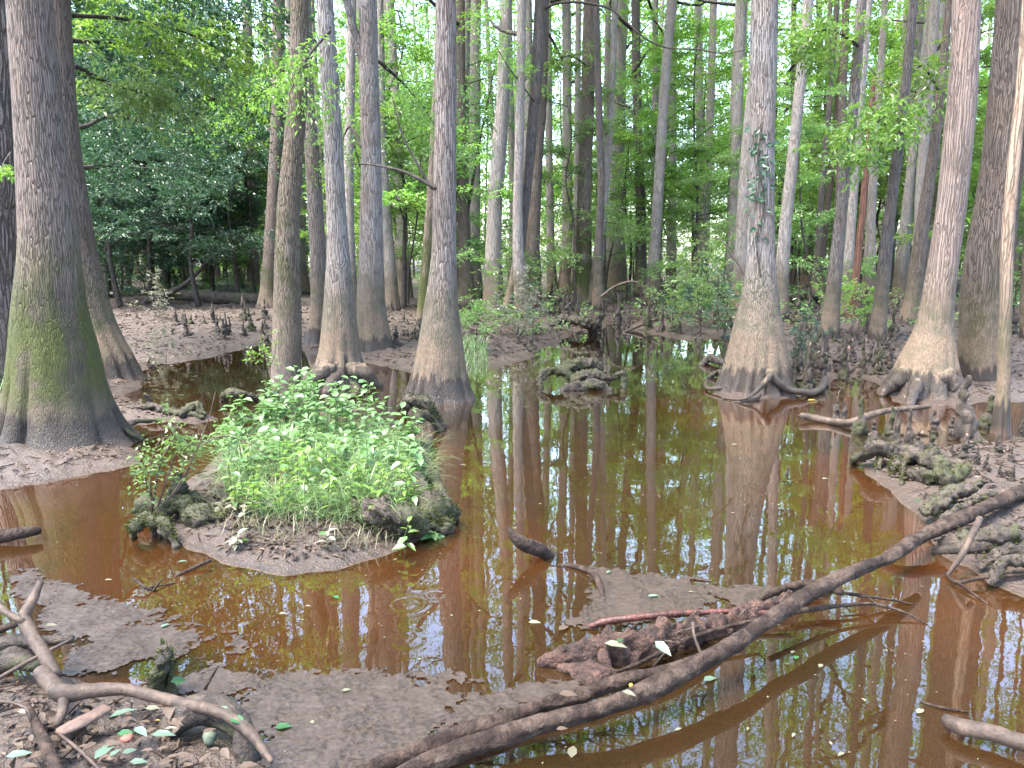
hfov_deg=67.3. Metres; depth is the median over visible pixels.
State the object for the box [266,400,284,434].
leafy herb
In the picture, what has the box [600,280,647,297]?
bare branch
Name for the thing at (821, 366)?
cypress knee
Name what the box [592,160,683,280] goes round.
sapling
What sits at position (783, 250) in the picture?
forest tree
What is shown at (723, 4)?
tupelo tree
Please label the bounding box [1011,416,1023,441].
cypress knee
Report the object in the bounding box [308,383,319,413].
leafy herb
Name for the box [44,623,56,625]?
fallen leaf
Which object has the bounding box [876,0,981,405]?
cypress tree
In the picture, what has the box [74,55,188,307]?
holly tree
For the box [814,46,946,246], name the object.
sapling
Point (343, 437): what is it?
leafy herb
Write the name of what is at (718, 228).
sapling
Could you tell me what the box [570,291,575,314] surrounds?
cypress knee
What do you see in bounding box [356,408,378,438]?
leafy herb
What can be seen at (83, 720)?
bark slab
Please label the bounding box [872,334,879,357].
cypress knee
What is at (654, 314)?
cypress knee
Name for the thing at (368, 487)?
leafy herb
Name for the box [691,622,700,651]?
upright twig
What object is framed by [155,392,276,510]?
bare sapling
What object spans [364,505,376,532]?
leafy herb
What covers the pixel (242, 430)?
leafy herb
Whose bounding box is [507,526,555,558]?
jagged stub
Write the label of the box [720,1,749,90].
forest tree
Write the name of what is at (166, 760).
fallen leaf
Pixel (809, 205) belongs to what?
sapling
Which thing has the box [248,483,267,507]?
leafy herb
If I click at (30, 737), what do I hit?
fallen leaf
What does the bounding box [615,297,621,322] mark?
cypress knee
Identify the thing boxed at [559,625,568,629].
fallen leaf
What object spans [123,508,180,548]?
gnarled root
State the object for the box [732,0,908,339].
tupelo tree
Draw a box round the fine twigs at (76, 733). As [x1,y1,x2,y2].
[0,297,1023,767]
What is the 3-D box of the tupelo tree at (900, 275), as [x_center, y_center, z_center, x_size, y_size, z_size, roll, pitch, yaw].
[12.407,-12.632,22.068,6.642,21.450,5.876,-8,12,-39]
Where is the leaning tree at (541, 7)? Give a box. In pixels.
[456,0,746,314]
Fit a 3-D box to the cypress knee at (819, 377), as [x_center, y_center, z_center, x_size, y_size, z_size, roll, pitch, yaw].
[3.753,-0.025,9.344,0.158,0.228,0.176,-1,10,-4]
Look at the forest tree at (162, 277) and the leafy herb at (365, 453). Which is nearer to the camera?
the leafy herb at (365, 453)
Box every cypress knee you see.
[146,359,154,367]
[170,308,181,325]
[181,313,193,337]
[187,314,194,324]
[207,302,214,323]
[212,315,220,332]
[214,326,220,336]
[216,318,229,340]
[224,312,231,335]
[227,316,231,332]
[239,294,246,316]
[241,301,247,321]
[242,320,247,336]
[246,307,255,331]
[261,298,271,320]
[261,321,264,335]
[263,319,269,329]
[265,335,271,343]
[393,326,401,345]
[398,329,405,337]
[411,329,417,340]
[515,325,522,343]
[522,337,531,351]
[528,335,537,348]
[549,283,556,304]
[555,304,560,316]
[562,294,565,315]
[564,296,570,315]
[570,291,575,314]
[576,294,579,315]
[600,298,605,315]
[612,288,617,303]
[615,295,620,326]
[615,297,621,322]
[623,277,629,300]
[626,315,629,328]
[628,306,633,324]
[635,295,644,315]
[642,294,652,331]
[650,297,657,320]
[652,280,657,306]
[652,305,656,322]
[658,278,665,304]
[658,303,665,332]
[659,291,665,308]
[667,313,677,332]
[675,320,681,333]
[695,326,703,339]
[696,305,703,319]
[712,301,719,323]
[720,318,729,337]
[721,284,726,305]
[727,314,732,327]
[790,310,798,323]
[791,290,800,319]
[791,327,799,371]
[792,370,796,387]
[796,341,816,387]
[796,346,802,377]
[796,368,803,385]
[797,288,813,321]
[799,314,803,344]
[799,334,805,354]
[801,372,808,388]
[803,324,809,338]
[803,342,812,388]
[809,304,818,341]
[811,322,817,350]
[812,327,827,363]
[813,325,830,371]
[813,342,829,386]
[813,351,819,375]
[816,372,826,387]
[818,286,824,310]
[818,295,822,323]
[825,336,831,355]
[830,344,850,374]
[834,400,839,418]
[837,346,852,380]
[841,336,853,373]
[841,399,847,418]
[848,339,856,361]
[849,325,853,341]
[850,351,856,365]
[851,321,859,343]
[851,396,868,434]
[855,370,862,379]
[856,355,865,374]
[858,299,863,313]
[858,338,866,368]
[862,316,867,333]
[863,289,869,312]
[864,341,875,374]
[867,420,879,439]
[871,365,878,375]
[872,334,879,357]
[872,361,882,374]
[874,338,886,359]
[874,349,888,374]
[881,406,895,439]
[883,341,893,367]
[885,349,893,372]
[887,308,899,333]
[891,326,900,347]
[893,406,902,445]
[900,409,914,444]
[914,431,925,448]
[924,431,939,449]
[929,408,940,428]
[946,416,954,434]
[949,445,956,454]
[952,375,984,442]
[954,433,974,462]
[969,447,976,452]
[971,439,979,447]
[971,446,982,465]
[978,394,994,428]
[981,476,993,483]
[982,452,990,472]
[991,433,1005,451]
[992,443,1003,456]
[997,462,1003,477]
[1007,446,1013,459]
[1007,465,1015,481]
[1008,454,1014,462]
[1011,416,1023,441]
[1012,290,1018,318]
[1012,305,1018,333]
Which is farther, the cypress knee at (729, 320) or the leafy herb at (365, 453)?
the cypress knee at (729, 320)
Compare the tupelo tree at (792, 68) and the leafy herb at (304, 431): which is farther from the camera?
the tupelo tree at (792, 68)
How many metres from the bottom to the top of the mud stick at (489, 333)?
0.085 m
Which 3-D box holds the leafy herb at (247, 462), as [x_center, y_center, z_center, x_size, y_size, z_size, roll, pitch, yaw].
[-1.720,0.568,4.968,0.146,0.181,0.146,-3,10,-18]
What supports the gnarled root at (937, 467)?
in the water
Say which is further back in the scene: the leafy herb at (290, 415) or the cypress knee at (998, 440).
the cypress knee at (998, 440)
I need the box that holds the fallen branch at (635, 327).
[623,316,660,331]
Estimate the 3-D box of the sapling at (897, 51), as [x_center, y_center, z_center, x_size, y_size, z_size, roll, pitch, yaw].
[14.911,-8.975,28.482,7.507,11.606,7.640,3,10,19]
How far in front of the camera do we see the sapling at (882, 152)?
37.72 m
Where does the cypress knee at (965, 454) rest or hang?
on the ground at (314, 561)
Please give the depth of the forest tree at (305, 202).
54.73 m
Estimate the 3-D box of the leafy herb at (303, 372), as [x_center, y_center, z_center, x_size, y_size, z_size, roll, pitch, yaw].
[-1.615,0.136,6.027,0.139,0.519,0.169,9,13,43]
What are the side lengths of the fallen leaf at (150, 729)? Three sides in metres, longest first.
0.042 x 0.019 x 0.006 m
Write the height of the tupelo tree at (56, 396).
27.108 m
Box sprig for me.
[242,329,281,378]
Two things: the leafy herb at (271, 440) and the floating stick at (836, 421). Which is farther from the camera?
the floating stick at (836, 421)
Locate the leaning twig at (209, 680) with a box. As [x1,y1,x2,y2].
[203,665,218,690]
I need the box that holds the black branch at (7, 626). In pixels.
[0,621,18,633]
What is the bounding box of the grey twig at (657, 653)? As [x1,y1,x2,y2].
[616,618,756,672]
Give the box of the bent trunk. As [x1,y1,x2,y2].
[140,249,215,303]
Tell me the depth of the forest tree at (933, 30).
19.04 m
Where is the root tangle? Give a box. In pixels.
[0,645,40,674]
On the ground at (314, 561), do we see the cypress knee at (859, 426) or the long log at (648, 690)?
the cypress knee at (859, 426)
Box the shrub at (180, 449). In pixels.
[126,396,239,510]
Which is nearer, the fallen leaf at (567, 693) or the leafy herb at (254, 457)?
the fallen leaf at (567, 693)
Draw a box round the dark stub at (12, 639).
[0,633,74,649]
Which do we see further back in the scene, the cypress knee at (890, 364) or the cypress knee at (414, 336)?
the cypress knee at (414, 336)
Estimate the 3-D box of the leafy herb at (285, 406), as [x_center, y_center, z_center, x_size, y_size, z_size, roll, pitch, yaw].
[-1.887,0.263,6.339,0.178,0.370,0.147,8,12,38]
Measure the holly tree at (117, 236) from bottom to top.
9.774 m
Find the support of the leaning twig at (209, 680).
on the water
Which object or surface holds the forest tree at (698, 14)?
on the ground at (314, 561)
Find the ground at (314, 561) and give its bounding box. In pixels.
[0,261,1023,767]
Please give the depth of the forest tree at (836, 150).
34.88 m
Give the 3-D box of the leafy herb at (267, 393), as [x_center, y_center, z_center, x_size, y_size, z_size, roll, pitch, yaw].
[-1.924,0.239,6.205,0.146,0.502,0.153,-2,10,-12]
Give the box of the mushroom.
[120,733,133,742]
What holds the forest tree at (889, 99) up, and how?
on the ground at (314, 561)
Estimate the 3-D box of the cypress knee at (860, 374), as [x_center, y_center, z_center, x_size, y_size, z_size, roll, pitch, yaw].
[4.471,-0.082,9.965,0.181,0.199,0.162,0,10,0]
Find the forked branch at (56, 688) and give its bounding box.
[33,665,273,763]
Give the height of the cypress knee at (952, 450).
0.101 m
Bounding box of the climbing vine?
[744,122,779,278]
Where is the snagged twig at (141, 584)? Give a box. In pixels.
[132,577,174,591]
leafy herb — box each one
[209,420,228,459]
[213,500,228,510]
[216,433,236,473]
[219,405,238,444]
[220,457,240,492]
[223,395,240,424]
[223,422,241,453]
[225,501,240,512]
[225,528,247,550]
[226,482,243,506]
[227,420,247,453]
[228,401,247,446]
[228,434,241,453]
[230,394,251,449]
[231,428,248,453]
[235,458,256,474]
[235,481,251,504]
[236,404,256,443]
[238,409,251,448]
[238,504,256,519]
[239,444,263,470]
[240,485,262,515]
[244,436,267,469]
[244,465,264,488]
[246,413,259,444]
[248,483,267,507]
[249,446,268,470]
[251,481,269,513]
[252,396,272,443]
[253,388,268,414]
[253,429,275,462]
[254,408,270,435]
[256,398,273,434]
[257,423,274,443]
[257,497,276,513]
[258,381,275,417]
[258,421,278,448]
[260,447,285,474]
[261,405,277,433]
[263,379,281,425]
[264,382,280,425]
[266,381,287,427]
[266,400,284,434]
[266,430,288,442]
[267,436,291,477]
[268,397,288,430]
[269,429,290,444]
[271,425,288,447]
[271,442,291,459]
[271,463,292,496]
[271,479,293,507]
[272,374,287,427]
[275,394,292,425]
[277,391,295,421]
[278,440,293,463]
[278,441,290,463]
[280,453,298,479]
[282,383,296,419]
[284,375,301,438]
[284,395,302,433]
[286,365,303,428]
[287,378,300,413]
[290,386,308,424]
[290,450,309,494]
[291,419,309,448]
[293,442,310,466]
[294,369,313,425]
[294,421,313,441]
[295,399,311,438]
[295,439,316,476]
[295,467,312,485]
[296,371,315,421]
[297,473,317,499]
[298,432,319,453]
[298,497,313,514]
[300,448,320,486]
[301,383,319,417]
[302,367,317,417]
[302,375,318,435]
[306,437,322,474]
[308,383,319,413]
[308,394,327,431]
[308,400,328,443]
[310,437,328,475]
[311,379,326,417]
[312,432,331,452]
[315,398,334,434]
[316,528,335,548]
[318,455,341,483]
[320,435,335,455]
[320,468,339,514]
[322,435,336,468]
[323,382,338,421]
[323,441,346,470]
[323,473,342,493]
[327,382,343,414]
[327,383,346,427]
[327,391,347,434]
[328,391,347,422]
[331,381,347,426]
[331,431,349,451]
[334,436,351,445]
[335,437,351,472]
[336,445,352,467]
[339,385,349,425]
[340,394,360,430]
[340,460,357,478]
[341,375,355,426]
[342,414,357,442]
[343,405,359,439]
[343,471,361,517]
[347,430,363,458]
[347,457,366,497]
[350,376,365,422]
[350,437,364,456]
[353,468,370,492]
[356,384,370,426]
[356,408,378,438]
[357,445,372,473]
[359,435,379,473]
[360,381,374,429]
[360,435,376,460]
[362,473,379,489]
[363,485,376,496]
[364,382,380,417]
[364,398,384,433]
[364,430,383,447]
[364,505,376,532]
[367,406,384,451]
[371,463,388,484]
[372,428,393,465]
[373,468,386,496]
[375,454,393,487]
[375,472,390,486]
[378,445,395,467]
[379,396,391,432]
[379,442,401,470]
[382,412,399,435]
[384,436,404,462]
[387,443,407,467]
[391,453,408,478]
[392,402,409,446]
[392,417,409,441]
[392,462,411,487]
[392,516,416,552]
[393,473,415,500]
[396,482,413,497]
[399,437,419,459]
[402,423,420,448]
[403,420,422,449]
[405,416,423,445]
[405,442,424,468]
[405,450,425,470]
[407,407,423,445]
[409,475,419,504]
[410,449,428,473]
[421,530,444,539]
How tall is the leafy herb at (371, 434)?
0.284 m
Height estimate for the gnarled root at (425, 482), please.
0.225 m
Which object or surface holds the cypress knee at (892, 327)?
on the ground at (314, 561)
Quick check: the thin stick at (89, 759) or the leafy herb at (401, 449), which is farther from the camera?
the leafy herb at (401, 449)
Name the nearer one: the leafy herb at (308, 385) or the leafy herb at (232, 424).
the leafy herb at (232, 424)
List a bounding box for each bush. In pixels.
[95,214,158,298]
[98,237,141,295]
[100,237,179,285]
[115,196,208,294]
[126,268,179,320]
[128,222,221,285]
[128,321,192,363]
[178,224,252,282]
[185,230,261,286]
[216,227,262,288]
[459,299,499,346]
[470,233,542,308]
[471,289,516,334]
[491,265,555,327]
[496,283,563,335]
[636,274,719,329]
[644,248,705,312]
[654,254,740,338]
[678,271,742,324]
[787,308,835,354]
[788,331,825,370]
[810,274,861,314]
[841,282,874,329]
[1012,243,1022,310]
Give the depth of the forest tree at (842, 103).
19.75 m
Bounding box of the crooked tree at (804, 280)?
[778,0,889,286]
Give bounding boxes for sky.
[72,0,993,261]
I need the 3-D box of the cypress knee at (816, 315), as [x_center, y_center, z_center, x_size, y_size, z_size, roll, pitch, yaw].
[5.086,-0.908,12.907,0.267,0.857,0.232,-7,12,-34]
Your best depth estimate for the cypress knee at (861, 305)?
18.00 m
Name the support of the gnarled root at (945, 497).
on the ground at (314, 561)
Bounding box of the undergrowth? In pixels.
[103,265,1020,333]
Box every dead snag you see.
[844,77,875,318]
[989,0,1023,435]
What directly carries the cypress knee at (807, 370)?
on the ground at (314, 561)
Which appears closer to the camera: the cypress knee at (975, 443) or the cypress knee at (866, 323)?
the cypress knee at (975, 443)
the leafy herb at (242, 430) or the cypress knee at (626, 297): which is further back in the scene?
the cypress knee at (626, 297)
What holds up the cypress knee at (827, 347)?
on the ground at (314, 561)
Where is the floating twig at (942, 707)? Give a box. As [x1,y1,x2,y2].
[920,701,967,712]
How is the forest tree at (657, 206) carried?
on the ground at (314, 561)
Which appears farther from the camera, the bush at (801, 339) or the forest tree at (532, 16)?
the forest tree at (532, 16)
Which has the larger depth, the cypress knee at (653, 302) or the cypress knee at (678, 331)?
the cypress knee at (653, 302)
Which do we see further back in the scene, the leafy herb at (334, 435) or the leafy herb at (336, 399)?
the leafy herb at (336, 399)
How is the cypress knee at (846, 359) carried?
on the ground at (314, 561)
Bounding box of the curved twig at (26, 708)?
[0,700,31,722]
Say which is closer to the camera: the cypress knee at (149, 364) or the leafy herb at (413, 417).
the leafy herb at (413, 417)
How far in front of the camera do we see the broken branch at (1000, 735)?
2.52 m
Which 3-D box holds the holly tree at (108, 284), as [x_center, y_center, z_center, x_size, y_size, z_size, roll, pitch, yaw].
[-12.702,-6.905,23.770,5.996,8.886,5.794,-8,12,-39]
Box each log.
[165,289,310,303]
[350,654,694,767]
[396,531,926,767]
[537,588,801,684]
[882,483,1023,553]
[931,530,1023,553]
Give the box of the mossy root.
[159,692,256,750]
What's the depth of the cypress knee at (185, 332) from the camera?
13.89 m
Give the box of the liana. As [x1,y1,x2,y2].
[717,274,725,363]
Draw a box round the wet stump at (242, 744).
[232,722,260,763]
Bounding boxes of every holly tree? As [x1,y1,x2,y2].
[71,0,263,289]
[71,0,265,295]
[71,1,220,297]
[72,20,162,264]
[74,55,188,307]
[83,37,184,271]
[89,49,215,286]
[91,65,300,306]
[93,8,266,290]
[127,53,308,292]
[169,90,309,288]
[203,67,266,279]
[239,121,323,260]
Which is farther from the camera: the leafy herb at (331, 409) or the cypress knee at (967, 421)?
the cypress knee at (967, 421)
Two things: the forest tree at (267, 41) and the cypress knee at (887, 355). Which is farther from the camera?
the forest tree at (267, 41)
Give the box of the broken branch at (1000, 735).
[941,714,1023,751]
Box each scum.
[7,568,70,605]
[36,582,216,675]
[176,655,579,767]
[220,630,258,653]
[565,565,775,629]
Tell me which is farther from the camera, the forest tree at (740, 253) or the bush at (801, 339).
the forest tree at (740, 253)
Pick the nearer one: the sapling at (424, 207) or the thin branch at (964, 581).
the thin branch at (964, 581)
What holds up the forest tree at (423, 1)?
on the ground at (314, 561)
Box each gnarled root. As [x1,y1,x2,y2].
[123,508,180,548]
[124,393,206,440]
[129,491,228,528]
[162,469,207,503]
[219,387,278,401]
[347,486,462,537]
[393,392,447,432]
[408,432,451,499]
[534,353,629,390]
[548,312,604,339]
[699,354,724,378]
[789,292,819,305]
[849,438,971,487]
[918,479,997,521]
[933,521,1023,586]
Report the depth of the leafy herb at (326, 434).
5.29 m
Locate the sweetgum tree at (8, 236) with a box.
[0,0,16,390]
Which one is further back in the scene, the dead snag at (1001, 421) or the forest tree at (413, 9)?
the forest tree at (413, 9)
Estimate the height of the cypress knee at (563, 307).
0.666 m
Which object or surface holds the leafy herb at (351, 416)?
on the ground at (314, 561)
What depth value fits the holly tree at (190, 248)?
19.64 m
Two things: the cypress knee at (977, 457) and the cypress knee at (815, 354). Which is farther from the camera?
the cypress knee at (815, 354)
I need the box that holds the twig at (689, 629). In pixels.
[680,626,700,632]
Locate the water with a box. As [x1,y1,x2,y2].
[0,322,1023,767]
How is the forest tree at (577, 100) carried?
on the ground at (314, 561)
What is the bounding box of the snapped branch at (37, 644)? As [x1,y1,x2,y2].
[0,580,62,677]
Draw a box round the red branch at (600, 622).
[587,609,792,628]
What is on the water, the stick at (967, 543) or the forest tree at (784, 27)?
the stick at (967, 543)
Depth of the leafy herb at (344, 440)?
5.01 m
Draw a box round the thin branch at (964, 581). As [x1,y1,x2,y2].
[944,572,1023,604]
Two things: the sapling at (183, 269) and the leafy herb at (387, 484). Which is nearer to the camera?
the leafy herb at (387, 484)
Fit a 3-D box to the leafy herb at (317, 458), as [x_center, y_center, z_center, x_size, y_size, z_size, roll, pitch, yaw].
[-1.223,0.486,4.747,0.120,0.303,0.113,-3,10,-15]
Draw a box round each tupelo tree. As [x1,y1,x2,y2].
[0,0,143,452]
[53,0,348,379]
[170,0,325,345]
[242,0,259,289]
[249,0,383,393]
[255,0,316,308]
[273,0,504,351]
[335,0,496,298]
[350,0,475,405]
[377,0,400,310]
[401,0,550,307]
[430,0,531,317]
[482,0,511,312]
[513,0,651,293]
[525,0,548,306]
[545,0,678,292]
[570,0,749,297]
[573,0,666,292]
[588,0,617,304]
[618,0,801,295]
[621,0,734,292]
[647,0,660,215]
[660,0,827,401]
[695,0,716,294]
[716,0,883,288]
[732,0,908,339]
[785,0,872,315]
[792,0,935,340]
[817,0,994,298]
[859,0,887,302]
[860,0,951,323]
[957,0,1021,381]
[1019,229,1023,338]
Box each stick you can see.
[0,638,72,679]
[23,701,64,767]
[54,730,99,767]
[175,559,211,576]
[467,326,500,339]
[799,404,930,425]
[945,516,982,576]
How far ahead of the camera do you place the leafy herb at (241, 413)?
5.62 m
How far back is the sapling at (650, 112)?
23.93 m
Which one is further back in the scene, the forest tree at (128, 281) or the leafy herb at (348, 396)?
the forest tree at (128, 281)
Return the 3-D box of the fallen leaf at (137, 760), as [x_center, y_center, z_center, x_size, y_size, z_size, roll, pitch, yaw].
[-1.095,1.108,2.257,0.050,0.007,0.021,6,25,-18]
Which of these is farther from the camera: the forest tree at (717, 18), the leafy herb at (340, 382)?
the forest tree at (717, 18)
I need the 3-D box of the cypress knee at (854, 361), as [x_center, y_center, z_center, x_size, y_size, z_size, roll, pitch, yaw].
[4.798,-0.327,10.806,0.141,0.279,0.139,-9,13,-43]
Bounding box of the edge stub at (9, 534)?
[0,526,41,542]
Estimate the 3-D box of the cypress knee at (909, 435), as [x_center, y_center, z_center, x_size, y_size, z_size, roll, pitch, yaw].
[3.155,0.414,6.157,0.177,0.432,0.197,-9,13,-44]
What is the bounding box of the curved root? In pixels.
[558,563,604,597]
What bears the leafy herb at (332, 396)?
on the ground at (314, 561)
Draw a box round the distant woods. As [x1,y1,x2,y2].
[73,0,993,275]
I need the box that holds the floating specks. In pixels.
[59,376,1021,763]
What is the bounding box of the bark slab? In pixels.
[56,704,111,734]
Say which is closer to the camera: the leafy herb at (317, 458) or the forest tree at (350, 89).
the leafy herb at (317, 458)
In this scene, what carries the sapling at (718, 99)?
on the ground at (314, 561)
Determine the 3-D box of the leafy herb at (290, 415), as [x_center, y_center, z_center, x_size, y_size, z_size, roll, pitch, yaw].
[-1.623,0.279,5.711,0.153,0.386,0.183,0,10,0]
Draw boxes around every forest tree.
[122,0,147,281]
[123,0,189,284]
[124,240,131,286]
[135,251,140,278]
[141,0,190,285]
[185,0,254,288]
[200,2,263,280]
[232,0,384,253]
[233,0,337,151]
[285,0,344,294]
[303,10,321,273]
[314,3,359,261]
[344,0,356,315]
[356,0,360,161]
[356,2,495,97]
[383,0,397,272]
[397,0,435,121]
[398,0,434,88]
[398,20,434,89]
[416,0,496,288]
[418,2,435,78]
[429,0,554,73]
[465,0,470,243]
[469,0,482,297]
[471,0,574,285]
[481,0,516,278]
[481,1,513,267]
[488,6,561,44]
[493,17,532,185]
[523,0,531,261]
[532,0,637,281]
[571,0,651,80]
[581,0,660,289]
[591,0,604,310]
[626,0,707,281]
[628,0,704,275]
[643,0,675,304]
[643,0,688,86]
[677,0,837,297]
[677,8,723,273]
[678,0,748,104]
[678,0,815,221]
[683,0,749,266]
[687,4,748,96]
[719,3,790,116]
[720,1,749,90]
[729,0,855,311]
[746,6,790,82]
[776,0,813,321]
[776,141,788,253]
[777,0,854,204]
[785,0,849,216]
[789,0,839,295]
[797,0,880,284]
[820,0,919,291]
[825,0,990,282]
[840,0,901,253]
[850,1,944,278]
[872,0,945,31]
[872,0,949,158]
[880,0,985,288]
[889,4,949,57]
[912,0,939,243]
[962,0,993,267]
[1012,130,1023,301]
[1014,193,1023,285]
[1016,233,1022,290]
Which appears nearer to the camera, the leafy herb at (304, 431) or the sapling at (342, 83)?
the leafy herb at (304, 431)
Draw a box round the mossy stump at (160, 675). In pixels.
[141,637,180,695]
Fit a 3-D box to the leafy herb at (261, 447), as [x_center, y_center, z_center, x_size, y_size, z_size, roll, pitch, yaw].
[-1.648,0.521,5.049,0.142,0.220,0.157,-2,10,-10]
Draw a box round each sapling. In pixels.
[71,5,211,241]
[88,111,166,289]
[113,63,249,288]
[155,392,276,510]
[185,69,307,293]
[214,71,267,250]
[257,152,323,255]
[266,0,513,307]
[300,101,427,243]
[301,17,434,281]
[304,124,358,226]
[314,57,466,267]
[341,114,429,261]
[354,63,456,251]
[354,102,484,302]
[355,147,427,253]
[386,49,531,267]
[393,161,427,255]
[400,71,507,231]
[405,101,508,226]
[407,120,430,278]
[411,97,488,234]
[480,135,561,251]
[481,184,508,273]
[484,41,627,222]
[503,80,653,305]
[505,110,594,278]
[540,106,646,250]
[540,113,645,248]
[550,74,702,297]
[556,48,713,290]
[591,101,728,244]
[592,98,725,253]
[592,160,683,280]
[593,27,727,253]
[613,7,777,298]
[625,128,678,283]
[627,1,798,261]
[638,123,742,302]
[644,7,786,220]
[687,177,802,251]
[689,92,780,221]
[707,80,878,311]
[709,12,868,249]
[712,64,815,197]
[725,77,830,225]
[725,111,828,256]
[775,56,864,292]
[775,133,862,291]
[776,153,844,255]
[777,79,821,220]
[795,0,950,226]
[796,20,978,253]
[796,165,828,281]
[799,102,964,256]
[809,1,1023,207]
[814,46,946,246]
[827,115,913,288]
[829,0,1023,249]
[834,98,946,271]
[856,37,947,224]
[881,83,1023,296]
[943,44,991,213]
[943,98,1023,231]
[944,49,1023,224]
[961,77,1023,249]
[961,147,981,249]
[1017,212,1023,236]
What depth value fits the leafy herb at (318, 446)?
4.82 m
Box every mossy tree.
[270,0,308,379]
[415,25,435,324]
[525,0,614,305]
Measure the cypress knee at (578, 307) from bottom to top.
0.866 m
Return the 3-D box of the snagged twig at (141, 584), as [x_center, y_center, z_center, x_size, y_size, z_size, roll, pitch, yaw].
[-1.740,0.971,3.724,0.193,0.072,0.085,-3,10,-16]
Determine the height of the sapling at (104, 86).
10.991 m
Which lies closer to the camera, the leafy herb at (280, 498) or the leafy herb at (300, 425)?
the leafy herb at (280, 498)
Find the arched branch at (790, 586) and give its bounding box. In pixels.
[755,579,843,600]
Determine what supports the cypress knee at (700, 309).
on the ground at (314, 561)
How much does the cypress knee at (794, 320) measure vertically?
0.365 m
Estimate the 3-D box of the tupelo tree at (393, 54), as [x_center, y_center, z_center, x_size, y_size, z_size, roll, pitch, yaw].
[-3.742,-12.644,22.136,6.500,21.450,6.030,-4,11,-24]
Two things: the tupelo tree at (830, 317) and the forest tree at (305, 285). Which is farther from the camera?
the forest tree at (305, 285)
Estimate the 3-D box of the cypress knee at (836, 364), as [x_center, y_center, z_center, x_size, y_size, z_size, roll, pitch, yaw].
[4.380,-0.294,10.249,0.297,0.492,0.331,-7,12,-37]
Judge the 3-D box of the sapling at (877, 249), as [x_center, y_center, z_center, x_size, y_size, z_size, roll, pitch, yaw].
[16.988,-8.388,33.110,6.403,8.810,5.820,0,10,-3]
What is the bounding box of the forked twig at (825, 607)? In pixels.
[792,592,927,624]
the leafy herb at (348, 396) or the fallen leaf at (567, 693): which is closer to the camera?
the fallen leaf at (567, 693)
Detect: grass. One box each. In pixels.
[181,405,462,526]
[190,446,429,551]
[462,334,490,371]
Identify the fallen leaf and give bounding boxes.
[3,731,19,738]
[6,750,31,757]
[13,738,22,747]
[15,720,28,728]
[16,722,29,727]
[22,762,37,767]
[28,734,33,740]
[30,750,41,757]
[38,712,45,719]
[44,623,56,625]
[47,716,55,723]
[50,735,61,740]
[79,727,88,732]
[82,742,95,749]
[94,745,114,758]
[102,740,123,746]
[109,711,119,717]
[109,749,120,756]
[110,708,136,716]
[117,729,133,735]
[123,748,136,752]
[130,758,146,763]
[134,726,146,735]
[145,705,160,709]
[146,727,155,732]
[151,730,175,736]
[159,757,175,764]
[162,706,174,719]
[167,718,182,725]
[171,676,185,683]
[172,724,181,733]
[175,716,184,723]
[175,752,191,757]
[199,752,211,762]
[203,728,215,732]
[219,748,228,758]
[230,715,243,723]
[238,761,258,767]
[275,723,291,728]
[557,726,567,729]
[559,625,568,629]
[559,690,576,695]
[567,746,576,757]
[605,640,626,647]
[623,689,635,695]
[655,641,670,655]
[704,676,715,680]
[916,708,923,712]
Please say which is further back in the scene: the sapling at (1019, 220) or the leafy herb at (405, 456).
the sapling at (1019, 220)
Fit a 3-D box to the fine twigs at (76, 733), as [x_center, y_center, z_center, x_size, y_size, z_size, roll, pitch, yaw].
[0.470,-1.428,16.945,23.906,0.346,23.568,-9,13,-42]
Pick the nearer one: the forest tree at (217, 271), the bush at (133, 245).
the bush at (133, 245)
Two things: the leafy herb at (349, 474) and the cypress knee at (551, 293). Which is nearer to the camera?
the leafy herb at (349, 474)
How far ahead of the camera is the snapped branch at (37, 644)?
2.84 m
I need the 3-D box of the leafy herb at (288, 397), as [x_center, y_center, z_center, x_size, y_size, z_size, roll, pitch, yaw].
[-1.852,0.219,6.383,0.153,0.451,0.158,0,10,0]
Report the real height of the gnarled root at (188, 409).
0.202 m
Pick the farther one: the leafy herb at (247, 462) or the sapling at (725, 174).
the sapling at (725, 174)
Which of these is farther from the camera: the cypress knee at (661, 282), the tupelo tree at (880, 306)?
the cypress knee at (661, 282)
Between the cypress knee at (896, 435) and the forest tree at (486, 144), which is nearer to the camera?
the cypress knee at (896, 435)
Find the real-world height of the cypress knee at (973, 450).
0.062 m
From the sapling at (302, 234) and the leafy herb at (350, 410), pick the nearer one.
the leafy herb at (350, 410)
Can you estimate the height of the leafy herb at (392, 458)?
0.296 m
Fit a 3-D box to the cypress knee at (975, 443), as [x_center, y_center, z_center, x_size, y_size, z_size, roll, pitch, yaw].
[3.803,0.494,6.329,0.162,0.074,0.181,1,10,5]
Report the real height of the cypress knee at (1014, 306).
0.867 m
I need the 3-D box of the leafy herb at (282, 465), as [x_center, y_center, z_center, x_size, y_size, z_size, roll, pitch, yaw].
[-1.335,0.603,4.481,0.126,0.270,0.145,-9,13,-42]
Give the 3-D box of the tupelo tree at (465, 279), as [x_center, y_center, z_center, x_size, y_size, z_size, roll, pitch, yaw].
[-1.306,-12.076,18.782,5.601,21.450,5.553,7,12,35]
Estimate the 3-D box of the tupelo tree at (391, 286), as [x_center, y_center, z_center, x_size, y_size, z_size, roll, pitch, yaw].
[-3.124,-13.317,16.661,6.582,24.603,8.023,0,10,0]
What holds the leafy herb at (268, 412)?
on the ground at (314, 561)
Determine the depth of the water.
3.97 m

